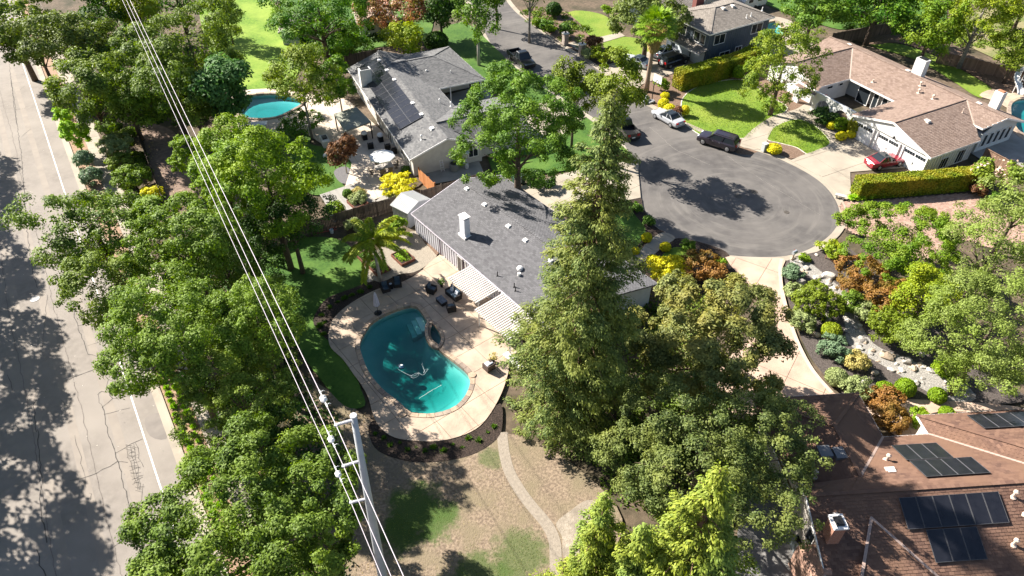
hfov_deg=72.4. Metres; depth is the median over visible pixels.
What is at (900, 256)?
tree
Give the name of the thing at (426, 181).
fence
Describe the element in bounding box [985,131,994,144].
window
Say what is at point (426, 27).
back lawn
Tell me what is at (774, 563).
side yard
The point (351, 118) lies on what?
gazebo
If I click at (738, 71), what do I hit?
shrub
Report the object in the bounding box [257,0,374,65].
tree
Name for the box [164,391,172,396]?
grass tuft
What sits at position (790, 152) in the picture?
mulch bed
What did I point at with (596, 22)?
front lawn
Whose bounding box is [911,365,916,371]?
rock
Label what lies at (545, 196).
driveway
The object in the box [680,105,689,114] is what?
shrub
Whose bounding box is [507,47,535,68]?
pickup truck
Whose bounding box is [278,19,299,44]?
shed
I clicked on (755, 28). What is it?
window
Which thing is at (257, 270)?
tree
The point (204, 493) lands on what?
grass tuft
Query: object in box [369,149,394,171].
patio umbrella
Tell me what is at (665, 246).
shrub
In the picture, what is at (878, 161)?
parked car
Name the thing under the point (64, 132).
shrub
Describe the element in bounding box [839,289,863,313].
shrub
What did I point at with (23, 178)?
crack
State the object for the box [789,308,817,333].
shrub
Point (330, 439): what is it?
power line
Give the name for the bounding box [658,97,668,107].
shrub
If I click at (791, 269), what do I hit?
shrub
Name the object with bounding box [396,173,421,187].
mulch bed
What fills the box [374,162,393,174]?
dining table
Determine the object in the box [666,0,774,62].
house
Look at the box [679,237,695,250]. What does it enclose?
shrub
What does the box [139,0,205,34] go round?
tree
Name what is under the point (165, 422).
gutter
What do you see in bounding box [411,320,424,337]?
pool step
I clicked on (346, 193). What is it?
shrub
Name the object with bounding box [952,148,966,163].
window
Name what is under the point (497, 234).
house
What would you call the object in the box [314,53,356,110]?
tree
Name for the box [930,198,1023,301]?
tree
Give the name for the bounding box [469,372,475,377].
skimmer lid
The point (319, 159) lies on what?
back lawn
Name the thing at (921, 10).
back lawn
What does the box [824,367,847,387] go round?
shrub
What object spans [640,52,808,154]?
mulch bed
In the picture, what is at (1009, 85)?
bare ground
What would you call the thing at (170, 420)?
kerb
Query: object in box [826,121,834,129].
shrub
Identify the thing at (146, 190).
shrub
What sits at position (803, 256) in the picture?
shrub
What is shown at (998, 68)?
fence
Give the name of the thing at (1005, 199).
tree
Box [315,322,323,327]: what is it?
rose bush
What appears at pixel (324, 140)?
barbecue island
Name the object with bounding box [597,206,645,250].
front lawn
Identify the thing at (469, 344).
pool deck
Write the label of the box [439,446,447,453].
rose bush
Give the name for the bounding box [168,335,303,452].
tree
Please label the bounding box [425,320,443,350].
spa rim
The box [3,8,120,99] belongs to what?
tree
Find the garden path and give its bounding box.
[497,432,561,575]
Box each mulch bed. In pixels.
[313,269,420,339]
[334,166,349,183]
[369,403,502,461]
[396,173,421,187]
[419,235,438,254]
[520,8,590,49]
[623,198,664,257]
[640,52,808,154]
[645,238,736,293]
[778,144,804,158]
[784,247,1023,403]
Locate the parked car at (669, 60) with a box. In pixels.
[658,51,689,68]
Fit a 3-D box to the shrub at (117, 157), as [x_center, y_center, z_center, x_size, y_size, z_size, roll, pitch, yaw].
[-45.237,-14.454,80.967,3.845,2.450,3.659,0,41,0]
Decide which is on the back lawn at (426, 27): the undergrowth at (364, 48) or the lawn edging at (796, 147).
the undergrowth at (364, 48)
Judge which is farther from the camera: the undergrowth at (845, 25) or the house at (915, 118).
the undergrowth at (845, 25)
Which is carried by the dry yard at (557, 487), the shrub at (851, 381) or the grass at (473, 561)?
the grass at (473, 561)
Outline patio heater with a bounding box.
[463,151,469,168]
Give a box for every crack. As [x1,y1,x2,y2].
[0,252,56,575]
[1,97,121,575]
[9,64,37,287]
[36,549,45,575]
[37,429,46,542]
[70,299,106,377]
[98,391,129,506]
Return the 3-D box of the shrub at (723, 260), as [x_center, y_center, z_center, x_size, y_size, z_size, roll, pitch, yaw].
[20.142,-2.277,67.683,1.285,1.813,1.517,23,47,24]
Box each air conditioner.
[450,161,458,171]
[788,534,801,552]
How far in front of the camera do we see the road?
55.13 m
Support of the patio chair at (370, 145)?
on the patio at (360, 173)
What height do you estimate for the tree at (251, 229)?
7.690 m
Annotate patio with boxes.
[232,89,411,199]
[364,231,436,281]
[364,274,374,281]
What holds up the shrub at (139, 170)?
on the ground at (632, 516)
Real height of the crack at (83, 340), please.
0.001 m
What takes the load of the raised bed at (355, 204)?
on the ground at (632, 516)
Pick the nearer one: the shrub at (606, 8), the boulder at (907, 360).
the boulder at (907, 360)
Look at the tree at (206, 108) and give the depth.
83.11 m
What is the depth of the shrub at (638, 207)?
74.78 m
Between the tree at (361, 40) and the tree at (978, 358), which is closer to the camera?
the tree at (978, 358)
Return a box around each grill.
[361,130,367,140]
[377,132,383,142]
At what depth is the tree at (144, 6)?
102.23 m
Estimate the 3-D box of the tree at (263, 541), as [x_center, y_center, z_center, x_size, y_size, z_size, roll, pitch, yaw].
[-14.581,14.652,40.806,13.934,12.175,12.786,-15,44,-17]
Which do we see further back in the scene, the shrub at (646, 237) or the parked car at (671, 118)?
the parked car at (671, 118)
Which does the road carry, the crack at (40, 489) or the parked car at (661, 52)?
the crack at (40, 489)
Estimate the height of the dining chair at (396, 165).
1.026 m
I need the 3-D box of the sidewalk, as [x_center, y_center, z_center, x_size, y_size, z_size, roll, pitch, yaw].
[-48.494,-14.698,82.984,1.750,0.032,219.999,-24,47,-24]
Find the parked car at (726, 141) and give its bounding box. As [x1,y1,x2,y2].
[696,129,740,151]
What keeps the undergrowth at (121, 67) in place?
on the ground at (632, 516)
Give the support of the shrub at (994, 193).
on the ground at (632, 516)
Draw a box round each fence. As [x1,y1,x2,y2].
[136,132,165,204]
[261,221,312,252]
[310,195,395,232]
[332,47,382,68]
[418,167,434,188]
[420,171,482,198]
[832,22,898,40]
[935,53,1023,82]
[980,148,1022,176]
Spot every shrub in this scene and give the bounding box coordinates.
[51,107,73,121]
[57,120,91,149]
[71,150,95,169]
[78,165,103,185]
[94,131,133,156]
[103,151,134,170]
[109,163,152,189]
[139,185,165,195]
[165,134,201,175]
[276,108,324,137]
[325,200,345,213]
[342,189,351,197]
[343,217,361,231]
[347,190,367,203]
[351,186,367,193]
[380,171,418,196]
[382,215,407,240]
[385,186,397,197]
[401,165,409,172]
[423,30,448,49]
[526,168,556,188]
[531,17,541,26]
[539,19,554,29]
[543,24,557,31]
[546,1,561,16]
[556,22,573,34]
[580,48,592,59]
[585,34,603,46]
[590,43,615,63]
[600,4,613,15]
[630,201,643,212]
[632,247,640,254]
[641,232,652,242]
[642,215,655,224]
[647,254,692,283]
[652,77,669,90]
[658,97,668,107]
[659,242,670,251]
[660,92,669,98]
[663,103,674,109]
[673,105,682,112]
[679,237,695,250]
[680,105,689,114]
[680,247,729,280]
[716,258,728,264]
[731,65,744,78]
[766,143,782,154]
[781,262,806,279]
[782,281,806,296]
[789,278,846,321]
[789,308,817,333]
[798,252,811,261]
[807,106,840,124]
[814,331,853,363]
[815,238,844,259]
[820,321,842,339]
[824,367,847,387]
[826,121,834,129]
[833,117,848,130]
[834,131,847,140]
[834,253,890,292]
[838,374,873,402]
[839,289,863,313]
[842,348,872,370]
[845,129,855,138]
[847,117,858,132]
[853,299,887,320]
[860,385,887,409]
[861,278,918,320]
[865,304,918,346]
[868,400,912,435]
[875,380,896,395]
[875,384,906,411]
[894,377,917,397]
[909,405,929,429]
[927,387,947,403]
[930,354,961,382]
[938,405,955,413]
[968,181,988,197]
[986,190,1003,200]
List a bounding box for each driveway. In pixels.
[508,97,585,150]
[521,160,640,212]
[596,51,693,87]
[717,256,834,419]
[792,140,905,199]
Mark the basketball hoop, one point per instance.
(657, 79)
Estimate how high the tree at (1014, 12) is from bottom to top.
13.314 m
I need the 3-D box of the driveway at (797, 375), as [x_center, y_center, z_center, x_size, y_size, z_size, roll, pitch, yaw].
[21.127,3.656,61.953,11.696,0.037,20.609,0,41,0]
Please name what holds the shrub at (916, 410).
on the ground at (632, 516)
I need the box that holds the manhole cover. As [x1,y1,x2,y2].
[30,296,39,301]
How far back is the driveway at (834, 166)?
83.14 m
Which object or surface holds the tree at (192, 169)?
on the ground at (632, 516)
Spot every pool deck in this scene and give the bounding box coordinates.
[328,254,522,441]
[764,17,812,54]
[980,89,1023,139]
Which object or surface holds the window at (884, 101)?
in the house at (915, 118)
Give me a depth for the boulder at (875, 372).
57.95 m
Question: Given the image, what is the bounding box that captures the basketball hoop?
[647,73,661,103]
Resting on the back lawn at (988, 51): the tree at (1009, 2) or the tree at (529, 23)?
the tree at (1009, 2)
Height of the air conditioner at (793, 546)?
0.950 m
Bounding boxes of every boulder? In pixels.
[796,278,805,285]
[812,332,820,337]
[823,271,835,278]
[858,335,864,342]
[871,370,878,375]
[879,350,893,360]
[902,357,912,364]
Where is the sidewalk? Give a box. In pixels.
[29,0,268,556]
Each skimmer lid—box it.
[398,410,406,416]
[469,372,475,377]
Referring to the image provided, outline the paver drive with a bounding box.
[839,193,1023,258]
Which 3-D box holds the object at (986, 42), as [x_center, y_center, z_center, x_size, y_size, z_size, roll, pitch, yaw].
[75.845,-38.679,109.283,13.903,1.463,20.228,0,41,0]
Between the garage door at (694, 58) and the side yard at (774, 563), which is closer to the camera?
the side yard at (774, 563)
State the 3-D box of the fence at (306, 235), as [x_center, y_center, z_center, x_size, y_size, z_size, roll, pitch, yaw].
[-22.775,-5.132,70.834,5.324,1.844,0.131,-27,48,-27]
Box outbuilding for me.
[352,2,392,35]
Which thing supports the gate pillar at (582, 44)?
on the ground at (632, 516)
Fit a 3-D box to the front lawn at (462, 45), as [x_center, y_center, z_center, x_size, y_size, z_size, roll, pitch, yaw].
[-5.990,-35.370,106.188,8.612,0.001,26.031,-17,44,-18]
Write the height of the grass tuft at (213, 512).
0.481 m
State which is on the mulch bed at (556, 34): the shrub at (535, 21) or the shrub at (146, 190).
the shrub at (535, 21)
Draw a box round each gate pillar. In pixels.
[561,31,569,45]
[578,41,586,56]
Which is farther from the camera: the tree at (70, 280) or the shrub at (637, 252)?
the shrub at (637, 252)
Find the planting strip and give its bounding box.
[17,1,251,575]
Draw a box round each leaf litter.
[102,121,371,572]
[282,379,368,568]
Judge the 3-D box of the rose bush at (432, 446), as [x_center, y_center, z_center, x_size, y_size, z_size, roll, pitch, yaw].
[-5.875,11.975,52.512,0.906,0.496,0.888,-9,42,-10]
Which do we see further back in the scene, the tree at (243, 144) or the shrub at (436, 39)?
the shrub at (436, 39)
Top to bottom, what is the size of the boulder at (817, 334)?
0.514 m
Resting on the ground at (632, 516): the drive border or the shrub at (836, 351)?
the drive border
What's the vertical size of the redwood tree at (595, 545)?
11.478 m
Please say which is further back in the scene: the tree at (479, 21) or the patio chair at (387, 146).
the tree at (479, 21)
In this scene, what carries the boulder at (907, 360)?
on the creek bed at (888, 363)
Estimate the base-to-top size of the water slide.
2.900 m
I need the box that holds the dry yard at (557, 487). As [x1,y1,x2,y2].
[293,378,621,575]
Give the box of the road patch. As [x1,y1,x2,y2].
[145,413,166,439]
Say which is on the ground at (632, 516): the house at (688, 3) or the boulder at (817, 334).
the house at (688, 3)
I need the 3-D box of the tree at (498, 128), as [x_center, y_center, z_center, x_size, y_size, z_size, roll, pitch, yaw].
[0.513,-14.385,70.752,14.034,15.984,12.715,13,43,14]
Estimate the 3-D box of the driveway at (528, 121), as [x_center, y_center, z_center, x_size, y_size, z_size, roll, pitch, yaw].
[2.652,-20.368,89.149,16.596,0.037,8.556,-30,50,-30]
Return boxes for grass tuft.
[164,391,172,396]
[169,402,178,409]
[170,383,179,389]
[186,444,194,451]
[190,423,197,428]
[200,492,211,500]
[207,508,217,517]
[216,500,225,508]
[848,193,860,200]
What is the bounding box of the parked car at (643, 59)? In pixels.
[626,54,652,68]
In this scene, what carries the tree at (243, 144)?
on the dark lawn at (328, 273)
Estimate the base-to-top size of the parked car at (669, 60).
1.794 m
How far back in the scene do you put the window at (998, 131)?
84.88 m
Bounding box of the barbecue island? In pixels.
[319,134,329,147]
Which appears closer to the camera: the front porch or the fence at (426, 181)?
the fence at (426, 181)
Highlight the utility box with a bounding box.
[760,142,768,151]
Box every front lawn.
[439,22,518,92]
[487,83,631,175]
[568,11,614,36]
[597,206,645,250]
[603,37,648,54]
[650,247,697,277]
[682,80,786,137]
[768,119,828,153]
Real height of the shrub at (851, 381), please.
1.770 m
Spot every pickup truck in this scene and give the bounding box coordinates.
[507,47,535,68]
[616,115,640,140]
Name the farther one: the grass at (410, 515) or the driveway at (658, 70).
the driveway at (658, 70)
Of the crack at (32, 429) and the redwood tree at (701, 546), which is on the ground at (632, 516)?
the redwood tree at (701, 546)
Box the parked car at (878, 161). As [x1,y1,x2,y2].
[864,151,904,170]
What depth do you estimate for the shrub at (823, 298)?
61.65 m
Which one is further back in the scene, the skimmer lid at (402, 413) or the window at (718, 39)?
the window at (718, 39)
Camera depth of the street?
79.22 m
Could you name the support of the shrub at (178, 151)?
on the ground at (632, 516)
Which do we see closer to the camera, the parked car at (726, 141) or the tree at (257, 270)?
the tree at (257, 270)
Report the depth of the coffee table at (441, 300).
64.15 m
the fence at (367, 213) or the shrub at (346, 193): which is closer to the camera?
the fence at (367, 213)
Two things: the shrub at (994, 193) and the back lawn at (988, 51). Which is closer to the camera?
the shrub at (994, 193)
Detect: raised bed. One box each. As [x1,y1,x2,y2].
[346,197,367,208]
[356,251,374,264]
[369,260,390,275]
[391,248,414,266]
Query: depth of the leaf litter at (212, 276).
78.22 m
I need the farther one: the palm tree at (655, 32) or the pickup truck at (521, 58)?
the pickup truck at (521, 58)
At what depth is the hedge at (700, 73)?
98.04 m
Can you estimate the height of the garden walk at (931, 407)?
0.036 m
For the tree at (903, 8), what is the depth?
103.75 m
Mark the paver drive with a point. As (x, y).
(943, 203)
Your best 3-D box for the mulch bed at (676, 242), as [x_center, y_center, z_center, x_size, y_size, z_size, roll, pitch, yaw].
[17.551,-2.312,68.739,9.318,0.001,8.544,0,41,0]
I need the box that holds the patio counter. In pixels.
[247,121,267,129]
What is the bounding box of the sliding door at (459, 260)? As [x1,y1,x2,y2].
[457,255,466,274]
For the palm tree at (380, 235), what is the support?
on the mulch bed at (332, 312)
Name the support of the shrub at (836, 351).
on the mulch bed at (824, 362)
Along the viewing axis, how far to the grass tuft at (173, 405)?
55.45 m
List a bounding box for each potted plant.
[437,278,445,287]
[488,352,497,362]
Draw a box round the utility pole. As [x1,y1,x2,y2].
[334,413,387,575]
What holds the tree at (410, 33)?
on the ground at (632, 516)
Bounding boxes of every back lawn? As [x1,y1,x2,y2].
[199,0,297,89]
[280,0,432,51]
[282,132,351,194]
[766,0,847,28]
[829,0,946,31]
[870,43,991,97]
[946,9,1023,66]
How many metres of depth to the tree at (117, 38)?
90.49 m
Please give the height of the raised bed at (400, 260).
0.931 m
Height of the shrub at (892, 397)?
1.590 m
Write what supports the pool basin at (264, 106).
in the ground at (632, 516)
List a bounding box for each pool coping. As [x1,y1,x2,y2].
[237,92,303,119]
[355,303,474,417]
[769,20,785,37]
[1007,97,1023,135]
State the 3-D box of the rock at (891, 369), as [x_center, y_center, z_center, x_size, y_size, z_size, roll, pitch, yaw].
[31.639,6.822,58.369,0.696,0.394,0.428,24,47,24]
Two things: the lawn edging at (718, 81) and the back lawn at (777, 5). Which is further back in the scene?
the back lawn at (777, 5)
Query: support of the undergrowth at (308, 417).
on the ground at (632, 516)
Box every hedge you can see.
[672,45,762,91]
[849,165,998,198]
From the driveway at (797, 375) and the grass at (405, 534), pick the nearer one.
the grass at (405, 534)
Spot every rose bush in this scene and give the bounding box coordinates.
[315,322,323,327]
[428,443,437,448]
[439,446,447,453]
[474,436,483,443]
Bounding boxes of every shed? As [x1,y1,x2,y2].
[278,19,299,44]
[390,190,429,227]
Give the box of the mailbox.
[791,249,797,260]
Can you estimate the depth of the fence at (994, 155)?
81.38 m
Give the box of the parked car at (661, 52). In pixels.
[654,44,677,57]
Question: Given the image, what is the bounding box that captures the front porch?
[445,85,491,105]
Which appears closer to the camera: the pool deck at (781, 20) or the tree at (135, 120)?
the tree at (135, 120)
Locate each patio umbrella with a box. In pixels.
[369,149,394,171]
[373,291,381,315]
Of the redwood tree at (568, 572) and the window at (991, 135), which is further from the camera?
the window at (991, 135)
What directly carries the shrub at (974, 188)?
on the ground at (632, 516)
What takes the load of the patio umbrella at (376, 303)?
on the pool deck at (469, 344)
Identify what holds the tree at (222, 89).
on the ground at (632, 516)
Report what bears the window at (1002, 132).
in the house at (915, 118)
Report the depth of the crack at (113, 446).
52.78 m
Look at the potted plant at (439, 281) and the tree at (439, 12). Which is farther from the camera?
the tree at (439, 12)
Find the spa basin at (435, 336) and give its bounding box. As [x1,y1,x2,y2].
[431,326,440,343]
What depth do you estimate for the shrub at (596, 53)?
103.21 m
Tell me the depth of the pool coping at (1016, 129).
93.29 m
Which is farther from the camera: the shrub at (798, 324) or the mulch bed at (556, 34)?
the mulch bed at (556, 34)
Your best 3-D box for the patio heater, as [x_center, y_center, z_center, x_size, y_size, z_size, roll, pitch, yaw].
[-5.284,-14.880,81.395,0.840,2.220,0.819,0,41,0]
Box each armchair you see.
[379,280,390,293]
[392,275,401,287]
[425,282,436,294]
[446,302,455,312]
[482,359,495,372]
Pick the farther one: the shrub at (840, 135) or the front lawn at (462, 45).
the front lawn at (462, 45)
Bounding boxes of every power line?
[123,2,381,575]
[127,2,390,575]
[132,5,403,575]
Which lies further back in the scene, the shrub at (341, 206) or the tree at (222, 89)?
the tree at (222, 89)
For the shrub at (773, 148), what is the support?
on the mulch bed at (790, 152)
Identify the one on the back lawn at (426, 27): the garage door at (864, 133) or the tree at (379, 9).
the tree at (379, 9)
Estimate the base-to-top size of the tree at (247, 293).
12.558 m
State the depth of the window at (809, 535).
44.55 m
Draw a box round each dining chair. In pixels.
[379,169,384,176]
[393,159,398,168]
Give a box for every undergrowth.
[55,22,331,513]
[67,3,218,128]
[164,191,353,575]
[285,9,382,57]
[520,6,593,47]
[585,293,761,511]
[841,9,942,35]
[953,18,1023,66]
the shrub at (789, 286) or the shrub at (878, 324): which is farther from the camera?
the shrub at (789, 286)
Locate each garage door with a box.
[675,44,689,55]
[690,52,704,62]
[854,120,873,145]
[873,133,898,153]
[901,147,926,170]
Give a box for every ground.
[40,0,1023,575]
[142,124,196,200]
[556,500,594,557]
[856,34,1023,92]
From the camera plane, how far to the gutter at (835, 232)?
81.86 m
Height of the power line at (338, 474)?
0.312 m
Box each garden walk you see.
[320,184,393,210]
[568,41,578,49]
[601,32,624,41]
[630,232,674,264]
[740,101,855,149]
[864,399,1020,435]
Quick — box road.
[0,0,201,575]
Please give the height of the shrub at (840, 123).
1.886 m
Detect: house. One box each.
[347,46,530,175]
[411,175,656,332]
[620,0,705,25]
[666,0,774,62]
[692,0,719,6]
[752,391,1023,575]
[767,36,1023,170]
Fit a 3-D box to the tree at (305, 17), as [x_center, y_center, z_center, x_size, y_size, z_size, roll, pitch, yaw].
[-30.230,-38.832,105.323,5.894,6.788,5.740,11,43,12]
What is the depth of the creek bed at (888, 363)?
59.17 m
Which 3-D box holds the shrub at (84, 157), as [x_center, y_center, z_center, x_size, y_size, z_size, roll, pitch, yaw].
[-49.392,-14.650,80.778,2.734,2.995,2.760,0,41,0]
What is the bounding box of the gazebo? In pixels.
[334,107,372,138]
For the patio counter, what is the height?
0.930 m
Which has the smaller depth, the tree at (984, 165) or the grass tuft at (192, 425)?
the grass tuft at (192, 425)
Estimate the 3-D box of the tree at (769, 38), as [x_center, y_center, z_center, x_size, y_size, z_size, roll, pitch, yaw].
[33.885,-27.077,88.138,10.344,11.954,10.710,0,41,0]
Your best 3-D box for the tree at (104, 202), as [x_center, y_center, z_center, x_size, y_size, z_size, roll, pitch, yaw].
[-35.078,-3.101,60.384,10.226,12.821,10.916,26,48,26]
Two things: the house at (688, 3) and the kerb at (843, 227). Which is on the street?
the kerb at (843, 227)
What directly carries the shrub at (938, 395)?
on the mulch bed at (824, 362)
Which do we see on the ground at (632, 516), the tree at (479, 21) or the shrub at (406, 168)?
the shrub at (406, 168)
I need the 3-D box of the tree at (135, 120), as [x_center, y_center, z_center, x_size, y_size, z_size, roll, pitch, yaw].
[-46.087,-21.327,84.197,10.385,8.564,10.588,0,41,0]
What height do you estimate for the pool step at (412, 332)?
1.110 m
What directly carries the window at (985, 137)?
in the house at (915, 118)
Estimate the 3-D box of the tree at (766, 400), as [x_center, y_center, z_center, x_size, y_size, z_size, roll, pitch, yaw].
[12.799,10.944,45.884,15.756,11.000,15.648,0,41,0]
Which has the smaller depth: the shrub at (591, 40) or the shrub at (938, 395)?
the shrub at (938, 395)
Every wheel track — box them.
[0,209,72,575]
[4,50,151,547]
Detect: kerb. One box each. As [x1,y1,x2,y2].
[16,0,227,572]
[466,0,845,260]
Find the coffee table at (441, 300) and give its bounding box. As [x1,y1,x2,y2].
[436,295,447,306]
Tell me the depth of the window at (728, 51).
103.35 m
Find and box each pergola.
[448,265,499,317]
[475,293,531,353]
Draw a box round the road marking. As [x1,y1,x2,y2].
[5,9,179,545]
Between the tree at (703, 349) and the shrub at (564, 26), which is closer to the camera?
the tree at (703, 349)
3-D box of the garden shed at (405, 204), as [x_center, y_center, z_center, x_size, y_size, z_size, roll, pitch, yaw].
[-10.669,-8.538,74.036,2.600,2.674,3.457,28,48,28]
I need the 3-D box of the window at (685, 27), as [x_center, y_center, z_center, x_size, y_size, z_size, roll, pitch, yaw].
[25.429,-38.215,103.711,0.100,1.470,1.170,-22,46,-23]
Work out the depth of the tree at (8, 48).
93.31 m
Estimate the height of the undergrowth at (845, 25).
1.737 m
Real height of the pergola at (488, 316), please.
2.535 m
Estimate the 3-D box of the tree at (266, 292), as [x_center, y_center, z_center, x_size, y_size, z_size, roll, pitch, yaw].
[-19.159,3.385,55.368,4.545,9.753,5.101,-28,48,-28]
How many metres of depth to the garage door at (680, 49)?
105.33 m
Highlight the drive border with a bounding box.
[778,259,832,392]
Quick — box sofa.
[445,284,462,301]
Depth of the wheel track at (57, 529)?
54.66 m
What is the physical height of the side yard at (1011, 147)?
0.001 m
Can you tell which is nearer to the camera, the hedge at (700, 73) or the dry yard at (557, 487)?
the dry yard at (557, 487)
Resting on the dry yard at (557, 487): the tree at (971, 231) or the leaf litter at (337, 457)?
the leaf litter at (337, 457)
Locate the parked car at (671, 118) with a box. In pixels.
[651,108,685,127]
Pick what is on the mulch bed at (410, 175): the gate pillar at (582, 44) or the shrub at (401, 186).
the shrub at (401, 186)
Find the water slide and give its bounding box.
[1012,67,1023,94]
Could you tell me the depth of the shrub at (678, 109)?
91.07 m
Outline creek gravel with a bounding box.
[791,258,970,400]
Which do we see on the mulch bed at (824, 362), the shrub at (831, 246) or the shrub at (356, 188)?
the shrub at (831, 246)
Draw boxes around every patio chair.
[367,142,373,149]
[384,143,390,149]
[390,147,396,153]
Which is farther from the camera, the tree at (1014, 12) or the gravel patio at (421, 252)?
the tree at (1014, 12)
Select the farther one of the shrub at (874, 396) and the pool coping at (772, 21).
the pool coping at (772, 21)
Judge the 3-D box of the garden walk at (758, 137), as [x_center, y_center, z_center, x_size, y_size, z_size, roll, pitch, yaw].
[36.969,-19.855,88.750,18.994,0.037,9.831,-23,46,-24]
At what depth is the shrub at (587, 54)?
104.11 m
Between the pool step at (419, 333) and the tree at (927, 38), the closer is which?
the pool step at (419, 333)
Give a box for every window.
[376,113,381,127]
[386,127,392,143]
[468,148,477,157]
[680,25,686,35]
[693,30,700,42]
[700,33,705,44]
[713,33,725,45]
[719,50,729,55]
[750,22,762,34]
[804,526,814,544]
[855,86,871,105]
[869,93,879,107]
[881,97,888,104]
[937,156,949,168]
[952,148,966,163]
[979,134,988,147]
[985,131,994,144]
[991,129,1000,142]
[996,127,1006,140]
[1002,125,1012,138]
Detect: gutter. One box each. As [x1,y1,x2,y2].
[13,0,221,571]
[467,0,842,259]
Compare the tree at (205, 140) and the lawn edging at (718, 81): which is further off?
the lawn edging at (718, 81)
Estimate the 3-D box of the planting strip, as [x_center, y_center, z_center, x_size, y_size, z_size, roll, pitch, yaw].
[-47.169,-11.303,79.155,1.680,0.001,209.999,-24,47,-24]
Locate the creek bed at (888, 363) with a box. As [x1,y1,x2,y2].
[790,258,975,401]
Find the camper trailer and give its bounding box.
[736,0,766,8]
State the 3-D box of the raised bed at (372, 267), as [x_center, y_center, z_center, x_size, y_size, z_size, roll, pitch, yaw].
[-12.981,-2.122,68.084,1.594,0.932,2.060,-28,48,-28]
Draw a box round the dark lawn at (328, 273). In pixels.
[261,237,364,408]
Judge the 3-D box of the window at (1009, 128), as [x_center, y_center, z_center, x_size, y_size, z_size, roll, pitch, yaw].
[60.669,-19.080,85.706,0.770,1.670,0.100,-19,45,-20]
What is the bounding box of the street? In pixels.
[470,0,839,256]
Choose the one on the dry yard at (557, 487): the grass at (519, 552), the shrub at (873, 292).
the grass at (519, 552)
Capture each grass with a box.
[311,403,528,575]
[379,479,457,551]
[383,514,424,555]
[446,543,498,575]
[490,533,544,575]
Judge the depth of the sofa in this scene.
64.62 m
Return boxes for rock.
[887,367,895,371]
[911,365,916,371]
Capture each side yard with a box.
[425,161,482,183]
[734,494,793,575]
[971,132,1023,166]
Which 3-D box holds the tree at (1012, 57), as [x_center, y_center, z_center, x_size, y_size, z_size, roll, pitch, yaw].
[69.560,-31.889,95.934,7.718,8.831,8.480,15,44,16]
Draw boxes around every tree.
[0,0,57,81]
[0,30,69,80]
[0,187,161,298]
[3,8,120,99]
[42,46,135,135]
[52,247,178,336]
[73,0,133,33]
[75,72,165,141]
[91,260,256,420]
[92,25,171,73]
[105,0,163,49]
[114,410,367,575]
[117,52,212,135]
[119,190,245,318]
[124,0,247,115]
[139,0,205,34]
[161,82,220,130]
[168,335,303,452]
[183,219,257,291]
[184,51,254,126]
[185,139,256,234]
[190,112,251,206]
[196,124,334,270]
[196,272,308,405]
[206,0,245,44]
[209,216,287,279]
[213,390,306,472]
[227,252,292,321]
[232,277,299,370]
[243,190,338,273]
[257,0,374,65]
[261,41,341,138]
[291,7,330,44]
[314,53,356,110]
[324,133,359,173]
[326,29,370,55]
[341,216,412,284]
[352,0,403,35]
[377,20,425,53]
[384,0,427,22]
[414,0,465,31]
[447,59,586,189]
[450,0,504,65]
[492,88,656,465]
[523,0,544,42]
[528,565,582,575]
[551,54,600,147]
[553,490,624,575]
[584,46,649,138]
[589,357,834,573]
[599,522,663,575]
[606,0,693,55]
[609,458,762,575]
[624,268,797,409]
[634,3,678,92]
[737,21,832,115]
[777,0,856,47]
[830,0,931,45]
[831,200,964,287]
[870,0,897,19]
[889,260,968,324]
[893,266,1023,397]
[895,0,969,57]
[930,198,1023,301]
[934,0,1023,68]
[969,156,1023,188]
[973,161,1023,254]
[989,27,1023,83]
[993,0,1023,30]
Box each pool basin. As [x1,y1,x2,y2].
[238,95,299,117]
[360,308,469,413]
[768,22,782,33]
[1011,100,1023,132]
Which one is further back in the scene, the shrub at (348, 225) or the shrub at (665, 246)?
the shrub at (348, 225)
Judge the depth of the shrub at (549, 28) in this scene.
112.02 m
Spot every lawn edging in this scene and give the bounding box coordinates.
[681,79,787,138]
[767,119,829,153]
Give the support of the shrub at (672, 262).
on the mulch bed at (676, 242)
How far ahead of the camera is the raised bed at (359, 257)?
68.97 m
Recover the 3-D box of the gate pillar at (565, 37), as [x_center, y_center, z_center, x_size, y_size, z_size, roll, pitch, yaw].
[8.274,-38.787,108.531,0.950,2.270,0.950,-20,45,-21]
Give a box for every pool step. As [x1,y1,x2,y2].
[406,324,420,341]
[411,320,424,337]
[415,317,425,336]
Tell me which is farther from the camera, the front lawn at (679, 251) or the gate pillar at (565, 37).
the gate pillar at (565, 37)

